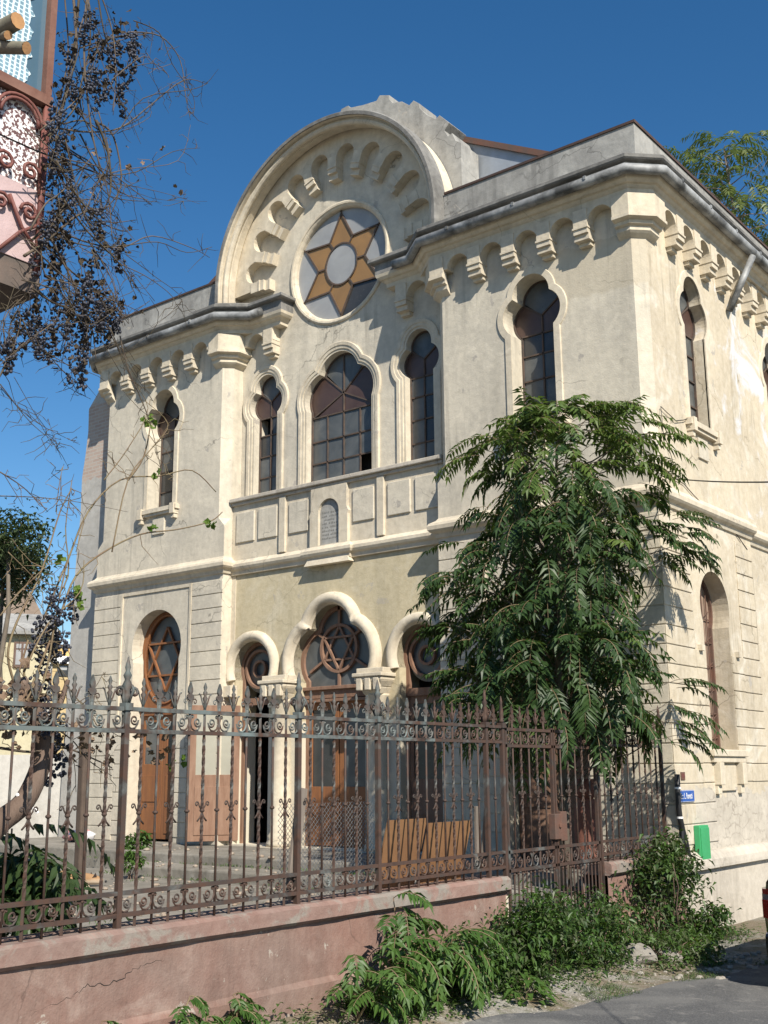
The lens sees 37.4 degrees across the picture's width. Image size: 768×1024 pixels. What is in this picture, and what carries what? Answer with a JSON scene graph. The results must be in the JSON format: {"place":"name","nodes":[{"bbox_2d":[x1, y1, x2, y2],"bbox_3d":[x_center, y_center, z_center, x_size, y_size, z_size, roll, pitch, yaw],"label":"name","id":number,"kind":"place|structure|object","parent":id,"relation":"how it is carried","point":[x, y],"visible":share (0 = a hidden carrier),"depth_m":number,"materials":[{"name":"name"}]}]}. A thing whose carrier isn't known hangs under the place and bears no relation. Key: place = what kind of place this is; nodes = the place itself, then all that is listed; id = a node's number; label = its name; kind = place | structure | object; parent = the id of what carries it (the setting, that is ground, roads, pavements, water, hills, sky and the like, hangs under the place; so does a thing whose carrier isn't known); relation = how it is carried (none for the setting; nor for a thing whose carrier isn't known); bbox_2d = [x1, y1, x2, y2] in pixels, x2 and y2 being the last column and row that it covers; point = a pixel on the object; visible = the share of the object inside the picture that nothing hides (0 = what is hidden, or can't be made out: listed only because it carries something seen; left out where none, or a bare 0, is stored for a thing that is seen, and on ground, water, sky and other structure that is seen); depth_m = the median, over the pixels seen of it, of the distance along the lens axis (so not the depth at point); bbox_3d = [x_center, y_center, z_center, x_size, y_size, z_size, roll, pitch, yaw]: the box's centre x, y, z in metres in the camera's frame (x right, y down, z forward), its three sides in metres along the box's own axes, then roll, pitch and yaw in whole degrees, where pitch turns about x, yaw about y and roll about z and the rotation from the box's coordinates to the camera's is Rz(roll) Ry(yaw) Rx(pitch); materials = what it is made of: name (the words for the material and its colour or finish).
{"place":"outdoors","nodes":[
{"label":"outdoors","id":0,"kind":"place"},
{"bbox_2d":[0,0,57,312],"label":"neighbour house","id":1,"kind":"structure","parent":0,"point":[26,81],"depth_m":7.87,"materials":[{"name":"pink paint"}]},
{"bbox_2d":[0,134,94,172],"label":"vine wire","id":2,"kind":"object","parent":1,"relation":"attached to","point":[41,152],"visible":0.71,"depth_m":7.67,"materials":[{"name":"black rubber"}]},
{"bbox_2d":[0,0,216,473],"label":"hanging grapevine","id":3,"kind":"object","parent":1,"relation":"hanging from","point":[101,318],"visible":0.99,"depth_m":8.01,"materials":[{"name":"plant"}]},
{"bbox_2d":[62,829,95,841],"bbox_3d":[-5.524,5.884,20.649,0.597,0.219,0.564,-10,-16,37],"label":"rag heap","id":4,"kind":"object","parent":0,"point":[91,835],"visible":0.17,"depth_m":20.51,"materials":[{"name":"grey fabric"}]},
{"bbox_2d":[0,837,583,888],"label":"courtyard terrace","id":5,"kind":"structure","parent":0,"point":[56,846],"depth_m":17.49,"materials":[{"name":"stone"}]},
{"bbox_2d":[0,755,62,838],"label":"garden wall","id":6,"kind":"structure","parent":5,"relation":"on","point":[21,764],"depth_m":22.73,"materials":[{"name":"white paint"}]},
{"bbox_2d":[2,867,606,945],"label":"courtyard","id":7,"kind":"structure","parent":0,"point":[127,884],"depth_m":14.37,"materials":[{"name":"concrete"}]},
{"bbox_2d":[0,847,74,936],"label":"courtyard bush","id":8,"kind":"object","parent":7,"relation":"on","point":[8,891],"visible":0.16,"depth_m":7.81,"materials":[{"name":"green plant"}]},
{"bbox_2d":[0,823,132,935],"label":"courtyard sapling","id":9,"kind":"object","parent":7,"relation":"on","point":[35,872],"visible":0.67,"depth_m":7.68,"materials":[{"name":"green plant"}]},
{"bbox_2d":[48,871,106,886],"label":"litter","id":10,"kind":"object","parent":7,"relation":"on","point":[92,879],"visible":0.13,"depth_m":15.54,"materials":[{"name":"beige paper"}]},
{"bbox_2d":[72,732,89,905],"bbox_3d":[-3.600,3.642,13.531,0.110,2.003,0.132,-10,-16,37],"label":"timber post","id":11,"kind":"object","parent":7,"relation":"on","point":[81,798],"visible":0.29,"depth_m":13.51,"materials":[{"name":"wood"}]},
{"bbox_2d":[0,376,222,839],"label":"grapevine","id":12,"kind":"object","parent":7,"relation":"on","point":[41,768],"visible":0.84,"depth_m":7.75,"materials":[{"name":"plant"}]},
{"bbox_2d":[124,848,148,879],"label":"courtyard bush","id":13,"kind":"object","parent":7,"relation":"on","point":[129,856],"visible":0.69,"depth_m":16.61,"materials":[{"name":"green plant"}]},
{"bbox_2d":[125,830,152,849],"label":"courtyard bush","id":14,"kind":"object","parent":7,"relation":"on","point":[143,838],"visible":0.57,"depth_m":18.63,"materials":[{"name":"green plant"}]},
{"bbox_2d":[87,856,374,924],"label":"grass","id":15,"kind":"structure","parent":7,"relation":"on","point":[236,865],"depth_m":16.32,"materials":[{"name":"green plant"}]},
{"bbox_2d":[48,844,572,918],"bbox_3d":[-2.531,4.843,15.063,9.027,0.359,5.687,-10,-16,37],"label":"debris","id":16,"kind":"object","parent":7,"relation":"on","point":[158,884],"visible":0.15,"depth_m":15.25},
{"bbox_2d":[112,861,583,908],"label":"courtyard steps","id":17,"kind":"structure","parent":7,"relation":"on","point":[177,870],"depth_m":16.06,"materials":[{"name":"stone"}]},
{"bbox_2d":[374,818,425,889],"bbox_3d":[0.106,3.291,10.162,0.298,1.050,0.568,-10,-16,37],"label":"board","id":18,"kind":"object","parent":7,"relation":"on","point":[403,838],"visible":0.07,"depth_m":10.17,"materials":[{"name":"brown wood"}]},
{"bbox_2d":[416,820,469,883],"bbox_3d":[0.520,3.437,10.646,0.298,1.034,0.690,-10,-16,37],"label":"board","id":19,"kind":"object","parent":7,"relation":"on","point":[441,838],"visible":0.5,"depth_m":10.64,"materials":[{"name":"brown wood"}]},
{"bbox_2d":[404,386,728,890],"bbox_3d":[2.281,1.562,13.897,3.361,6.140,3.920,-10,-16,37],"label":"ailanthus tree","id":20,"kind":"object","parent":7,"relation":"on","point":[564,593],"visible":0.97,"depth_m":13.40,"materials":[{"name":"green plant"}]},
{"bbox_2d":[574,779,596,868],"bbox_3d":[2.573,4.079,14.304,0.340,1.390,0.340,-10,-16,37],"label":"gas cylinder","id":21,"kind":"object","parent":7,"relation":"on","point":[587,816],"visible":0.47,"depth_m":14.23,"materials":[{"name":"red metal"}]},
{"bbox_2d":[0,0,767,638],"label":"sky","id":22,"kind":"structure","parent":0,"point":[547,75],"materials":[{"name":"blue"}]},
{"bbox_2d":[262,917,767,1023],"bbox_3d":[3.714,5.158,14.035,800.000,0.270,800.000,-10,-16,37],"label":"ground","id":23,"kind":"structure","parent":0,"point":[754,942],"depth_m":10.49,"materials":[{"name":"beige gravel"}]},
{"bbox_2d":[0,12,30,54],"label":"pruned tree","id":24,"kind":"object","parent":23,"relation":"on","point":[12,23],"visible":1,"depth_m":5.76,"materials":[{"name":"brown plant"}]},
{"bbox_2d":[0,583,58,754],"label":"yellow house","id":25,"kind":"structure","parent":23,"relation":"on","point":[25,740],"depth_m":42.23,"materials":[{"name":"paint"}]},
{"bbox_2d":[13,642,30,667],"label":"window","id":26,"kind":"structure","parent":25,"relation":"in","point":[17,655],"depth_m":42.19,"materials":[{"name":"white"}]},
{"bbox_2d":[0,497,64,676],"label":"tree","id":27,"kind":"object","parent":23,"relation":"on","point":[7,544],"visible":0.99,"depth_m":29.92,"materials":[{"name":"green plant"}]},
{"bbox_2d":[0,536,66,713],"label":"tree","id":28,"kind":"object","parent":23,"relation":"on","point":[16,586],"visible":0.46,"depth_m":31.89,"materials":[{"name":"green plant"}]},
{"bbox_2d":[47,639,69,753],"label":"ochre house","id":29,"kind":"structure","parent":23,"relation":"on","point":[63,668],"depth_m":61.77,"materials":[{"name":"paint"}]},
{"bbox_2d":[57,665,68,676],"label":"window","id":30,"kind":"structure","parent":29,"relation":"in","point":[64,668],"depth_m":61.85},
{"bbox_2d":[101,1020,118,1023],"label":"ailanthus sapling","id":31,"kind":"object","parent":23,"relation":"on","point":[111,1022],"visible":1,"depth_m":7.02,"materials":[{"name":"plant"}]},
{"bbox_2d":[169,995,225,1023],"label":"ailanthus sapling","id":32,"kind":"object","parent":23,"relation":"on","point":[197,1002],"visible":1,"depth_m":7.54,"materials":[{"name":"plant"}]},
{"bbox_2d":[225,991,266,1023],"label":"ailanthus sapling","id":33,"kind":"object","parent":23,"relation":"on","point":[247,1012],"visible":1,"depth_m":7.90,"materials":[{"name":"plant"}]},
{"bbox_2d":[0,875,511,1023],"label":"boundary wall","id":34,"kind":"structure","parent":23,"relation":"on","point":[158,970],"depth_m":8.07,"materials":[{"name":"pink paint"}]},
{"bbox_2d":[0,657,505,944],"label":"iron fence","id":35,"kind":"object","parent":34,"relation":"on","point":[298,702],"visible":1,"depth_m":8.57,"materials":[{"name":"brown metal"}]},
{"bbox_2d":[285,788,307,899],"bbox_3d":[-0.698,2.629,9.010,0.040,0.863,0.223,-10,-16,37],"label":"wooden plank","id":36,"kind":"object","parent":35,"relation":"attached to","point":[291,852],"visible":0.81,"depth_m":8.97,"materials":[{"name":"grey wood"}]},
{"bbox_2d":[277,801,372,900],"bbox_3d":[-0.482,3.079,9.606,0.023,1.202,1.202,-11,-17,39],"label":"wire netting","id":37,"kind":"object","parent":35,"relation":"attached to","point":[328,843],"visible":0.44,"depth_m":9.69,"materials":[{"name":"grey metal"}]},
{"bbox_2d":[481,812,485,866],"bbox_3d":[0.989,3.184,11.091,0.060,0.570,0.122,-10,-16,37],"label":"plank","id":38,"kind":"object","parent":35,"relation":"attached to","point":[483,844],"visible":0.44,"depth_m":11.05,"materials":[{"name":"grey wood"}]},
{"bbox_2d":[474,806,479,867],"bbox_3d":[0.909,3.169,11.065,0.050,0.582,0.077,-10,-16,37],"label":"plank","id":39,"kind":"object","parent":34,"relation":"on","point":[476,835],"visible":0.59,"depth_m":11.05,"materials":[{"name":"grey wood"}]},
{"bbox_2d":[325,954,428,1023],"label":"ailanthus sapling","id":40,"kind":"object","parent":23,"relation":"on","point":[376,984],"visible":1,"depth_m":8.49,"materials":[{"name":"plant"}]},
{"bbox_2d":[58,95,767,926],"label":"synagogue","id":41,"kind":"structure","parent":23,"relation":"on","point":[392,301],"depth_m":18.79,"materials":[{"name":"paint"}]},
{"bbox_2d":[111,612,180,843],"bbox_3d":[-4.187,3.896,20.854,1.500,4.410,0.650,-10,-16,37],"label":"door","id":42,"kind":"structure","parent":41,"relation":"in","point":[162,641],"depth_m":21.13,"materials":[{"name":"brown wood"}]},
{"bbox_2d":[136,384,183,534],"bbox_3d":[-4.218,-1.059,22.063,1.340,3.090,0.515,-10,-16,37],"label":"window","id":43,"kind":"structure","parent":41,"relation":"in","point":[174,408],"depth_m":22.16,"materials":[{"name":"stone"}]},
{"bbox_2d":[187,642,268,842],"bbox_3d":[-2.535,3.981,19.703,1.593,3.426,0.524,-2,-13,8],"label":"door","id":44,"kind":"structure","parent":41,"relation":"in","point":[255,663],"depth_m":19.58,"materials":[{"name":"brown wood"}]},
{"bbox_2d":[243,365,288,495],"bbox_3d":[-2.063,-1.416,20.953,1.180,2.660,0.430,-10,-16,37],"label":"window","id":45,"kind":"structure","parent":41,"relation":"in","point":[271,408],"depth_m":20.94,"materials":[{"name":"stone"}]},
{"bbox_2d":[301,606,368,846],"bbox_3d":[-0.748,3.453,18.583,1.699,3.930,0.170,-10,-16,37],"label":"door","id":46,"kind":"structure","parent":41,"relation":"in","point":[330,656],"depth_m":18.67,"materials":[{"name":"brown wood"}]},
{"bbox_2d":[297,341,380,484],"bbox_3d":[-0.686,-1.685,19.890,2.096,2.690,0.430,-10,-16,37],"label":"window","id":47,"kind":"structure","parent":41,"relation":"in","point":[345,409],"depth_m":19.91,"materials":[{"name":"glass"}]},
{"bbox_2d":[290,199,389,324],"bbox_3d":[-0.759,-4.473,20.462,2.340,2.340,0.260,-10,-16,37],"label":"rose window","id":48,"kind":"structure","parent":41,"relation":"in","point":[331,277],"depth_m":20.49,"materials":[{"name":"glass"}]},
{"bbox_2d":[390,318,442,462],"bbox_3d":[0.623,-2.028,18.756,1.163,2.432,0.210,-10,-16,37],"label":"window","id":49,"kind":"structure","parent":41,"relation":"in","point":[423,368],"depth_m":18.82,"materials":[{"name":"stone"}]},
{"bbox_2d":[404,625,443,849],"bbox_3d":[0.786,3.395,17.574,1.000,3.570,0.400,-10,-16,37],"label":"door","id":50,"kind":"structure","parent":41,"relation":"in","point":[414,651],"depth_m":17.54,"materials":[{"name":"brown wood"}]},
{"bbox_2d":[497,267,569,458],"bbox_3d":[2.309,-2.264,17.013,1.340,3.090,0.515,-10,-16,37],"label":"window","id":51,"kind":"structure","parent":41,"relation":"in","point":[537,323],"depth_m":17.22,"materials":[{"name":"stone"}]},
{"bbox_2d":[495,566,587,864],"bbox_3d":[2.278,2.702,15.853,1.500,4.410,0.650,-10,-16,37],"label":"door","id":52,"kind":"structure","parent":41,"relation":"in","point":[527,832],"depth_m":15.83,"materials":[{"name":"brown wood"}]},
{"bbox_2d":[660,406,686,460],"bbox_3d":[4.119,-1.039,15.988,0.014,0.821,0.917,-10,-16,37],"label":"slack cable","id":53,"kind":"object","parent":41,"relation":"attached to","point":[671,416],"visible":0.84,"depth_m":15.76,"materials":[{"name":"black rubber"}]},
{"bbox_2d":[680,772,684,779],"bbox_3d":[3.840,3.392,14.581,0.014,0.100,0.122,-10,-16,37],"label":"number plate","id":54,"kind":"object","parent":41,"relation":"attached to","point":[682,774],"visible":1,"depth_m":14.56,"materials":[{"name":"red metal"}]},
{"bbox_2d":[674,774,694,877],"bbox_3d":[3.796,3.981,14.331,0.082,1.309,0.355,-10,-16,37],"label":"cable pipe","id":55,"kind":"object","parent":41,"relation":"attached to","point":[677,787],"visible":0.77,"depth_m":14.27,"materials":[{"name":"black plastic"}]},
{"bbox_2d":[680,790,694,801],"bbox_3d":[3.876,3.646,14.562,0.019,0.148,0.495,-10,-16,37],"label":"street sign","id":56,"kind":"object","parent":41,"relation":"attached to","point":[687,795],"visible":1,"depth_m":14.58,"materials":[{"name":"blue metal"}]},
{"bbox_2d":[675,270,722,461],"bbox_3d":[4.618,-2.213,17.106,0.425,3.000,1.218,-10,-16,37],"label":"window","id":57,"kind":"structure","parent":41,"relation":"in","point":[684,314],"depth_m":17.23,"materials":[{"name":"stone"}]},
{"bbox_2d":[694,825,710,859],"bbox_3d":[4.113,4.279,14.654,0.096,0.455,0.290,-10,-16,37],"label":"meter box","id":58,"kind":"object","parent":41,"relation":"attached to","point":[702,838],"visible":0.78,"depth_m":14.58,"materials":[{"name":"green paint"}]},
{"bbox_2d":[700,827,710,859],"bbox_3d":[4.147,4.273,14.630,0.012,0.395,0.262,-10,-16,37],"label":"box door","id":59,"kind":"structure","parent":58,"relation":"in","point":[705,836],"depth_m":14.62,"materials":[{"name":"green paint"}]},
{"bbox_2d":[672,477,747,549],"bbox_3d":[4.801,0.047,16.627,0.016,0.653,2.622,-10,-16,37],"label":"slack cable","id":60,"kind":"object","parent":41,"relation":"attached to","point":[699,500],"visible":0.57,"depth_m":16.24,"materials":[{"name":"black rubber"}]},
{"bbox_2d":[663,130,767,246],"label":"roof tree","id":61,"kind":"object","parent":41,"relation":"on","point":[742,201],"visible":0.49,"depth_m":23.11,"materials":[{"name":"green plant"}]},
{"bbox_2d":[676,478,767,482],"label":"overhead wire","id":62,"kind":"object","parent":41,"relation":"attached to","point":[728,481],"visible":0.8,"depth_m":12.25,"materials":[{"name":"black rubber"}]},
{"bbox_2d":[697,579,748,793],"bbox_3d":[4.676,2.392,16.095,0.410,3.110,1.420,-10,-16,37],"label":"side window","id":63,"kind":"structure","parent":41,"relation":"in","point":[727,777],"depth_m":16.08,"materials":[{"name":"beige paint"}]},
{"bbox_2d":[759,337,767,435],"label":"window","id":64,"kind":"structure","parent":41,"relation":"in","point":[762,360],"depth_m":19.60,"materials":[{"name":"stone"}]},
{"bbox_2d":[371,890,456,1020],"bbox_3d":[0.293,3.583,9.179,0.649,1.020,1.108,-10,-16,37],"label":"ailanthus sapling","id":65,"kind":"object","parent":23,"relation":"on","point":[394,942],"visible":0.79,"depth_m":9.00,"materials":[{"name":"plant"}]},
{"bbox_2d":[410,928,509,1015],"bbox_3d":[0.657,3.767,9.314,0.722,0.662,1.234,-10,-16,37],"label":"ailanthus sapling","id":66,"kind":"object","parent":23,"relation":"on","point":[471,962],"visible":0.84,"depth_m":9.29,"materials":[{"name":"plant"}]},
{"bbox_2d":[431,915,535,995],"bbox_3d":[0.822,3.906,9.862,0.689,0.744,1.536,-10,-16,37],"label":"weed bush","id":67,"kind":"object","parent":23,"relation":"on","point":[499,957],"visible":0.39,"depth_m":9.96,"materials":[{"name":"green plant"}]},
{"bbox_2d":[222,922,767,1023],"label":"weeds","id":68,"kind":"object","parent":23,"relation":"on","point":[457,996],"visible":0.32,"depth_m":10.33,"materials":[{"name":"green plant"}]},
{"bbox_2d":[499,973,559,1006],"bbox_3d":[1.212,4.136,9.882,0.591,0.273,0.586,-10,-16,37],"label":"broadleaf weed","id":69,"kind":"object","parent":23,"relation":"on","point":[541,987],"visible":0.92,"depth_m":9.80,"materials":[{"name":"plant"}]},
{"bbox_2d":[473,875,598,984],"bbox_3d":[1.503,3.926,10.608,0.844,0.986,1.767,-10,-16,37],"label":"weed bush","id":70,"kind":"object","parent":23,"relation":"on","point":[542,919],"visible":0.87,"depth_m":10.51,"materials":[{"name":"green plant"}]},
{"bbox_2d":[497,696,605,951],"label":"iron gate","id":71,"kind":"structure","parent":23,"relation":"on","point":[557,826],"depth_m":11.95,"materials":[{"name":"brown metal"}]},
{"bbox_2d":[513,882,669,977],"bbox_3d":[2.171,4.196,11.429,0.818,0.861,2.724,-10,-16,37],"label":"weed bush","id":72,"kind":"object","parent":23,"relation":"on","point":[607,919],"visible":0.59,"depth_m":11.39,"materials":[{"name":"green plant"}]},
{"bbox_2d":[445,950,766,1023],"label":"rubble","id":73,"kind":"object","parent":23,"relation":"on","point":[713,969],"visible":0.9,"depth_m":11.41,"materials":[{"name":"beige gravel"}]},
{"bbox_2d":[589,905,645,944],"bbox_3d":[2.470,4.457,12.085,0.850,0.518,0.499,4,-14,-19],"label":"ailanthus sapling","id":74,"kind":"object","parent":23,"relation":"on","point":[626,916],"visible":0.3,"depth_m":12.05,"materials":[{"name":"plant"}]},
{"bbox_2d":[579,853,687,940],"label":"boundary wall","id":75,"kind":"structure","parent":23,"relation":"on","point":[611,866],"depth_m":12.94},
{"bbox_2d":[600,705,667,861],"bbox_3d":[2.955,3.184,13.524,0.159,1.800,1.840,-10,-16,37],"label":"iron fence","id":76,"kind":"object","parent":75,"relation":"on","point":[620,851],"visible":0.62,"depth_m":13.50,"materials":[{"name":"brown metal"}]},
{"bbox_2d":[621,943,657,964],"bbox_3d":[2.617,4.578,11.719,0.436,0.248,0.343,-10,-16,37],"label":"stone","id":77,"kind":"object","parent":23,"relation":"on","point":[649,953],"visible":0.61,"depth_m":11.59,"materials":[{"name":"grey stone"}]},
{"bbox_2d":[615,818,716,942],"bbox_3d":[3.422,4.317,13.205,0.590,1.447,2.060,-10,-16,37],"label":"climbing shrub","id":78,"kind":"object","parent":23,"relation":"on","point":[671,854],"visible":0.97,"depth_m":13.11,"materials":[{"name":"green plant"}]},
{"bbox_2d":[658,950,682,964],"bbox_3d":[3.006,4.690,11.905,0.209,0.166,0.268,7,-15,-28],"label":"stone","id":79,"kind":"object","parent":23,"relation":"on","point":[673,954],"visible":0.32,"depth_m":11.85,"materials":[{"name":"grey stone"}]},
{"bbox_2d":[634,916,729,974],"bbox_3d":[3.024,4.560,12.005,1.109,0.469,1.696,-10,-16,37],"label":"weed bush","id":80,"kind":"object","parent":23,"relation":"on","point":[664,939],"visible":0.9,"depth_m":11.90,"materials":[{"name":"green plant"}]},
{"bbox_2d":[667,930,721,949],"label":"broadleaf weed","id":81,"kind":"object","parent":23,"relation":"on","point":[698,936],"visible":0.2,"depth_m":12.76,"materials":[{"name":"plant"}]},
{"bbox_2d":[674,939,724,965],"bbox_3d":[3.385,4.711,12.119,0.549,0.299,0.596,-2,-13,6],"label":"broadleaf weed","id":82,"kind":"object","parent":23,"relation":"on","point":[711,960],"visible":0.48,"depth_m":12.07,"materials":[{"name":"plant"}]},
{"bbox_2d":[682,897,741,939],"bbox_3d":[3.953,4.940,13.684,0.582,0.556,1.075,-10,-16,37],"label":"climbing shrub","id":83,"kind":"object","parent":23,"relation":"on","point":[713,916],"visible":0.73,"depth_m":13.61,"materials":[{"name":"green plant"}]},
{"bbox_2d":[465,962,767,1023],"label":"road","id":84,"kind":"structure","parent":0,"point":[740,997],"depth_m":9.78,"materials":[{"name":"grey asphalt"}]},
{"bbox_2d":[762,880,767,956],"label":"parked car","id":85,"kind":"object","parent":84,"relation":"on","point":[765,901],"visible":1,"depth_m":10.69,"materials":[{"name":"black paint"}]}
]}

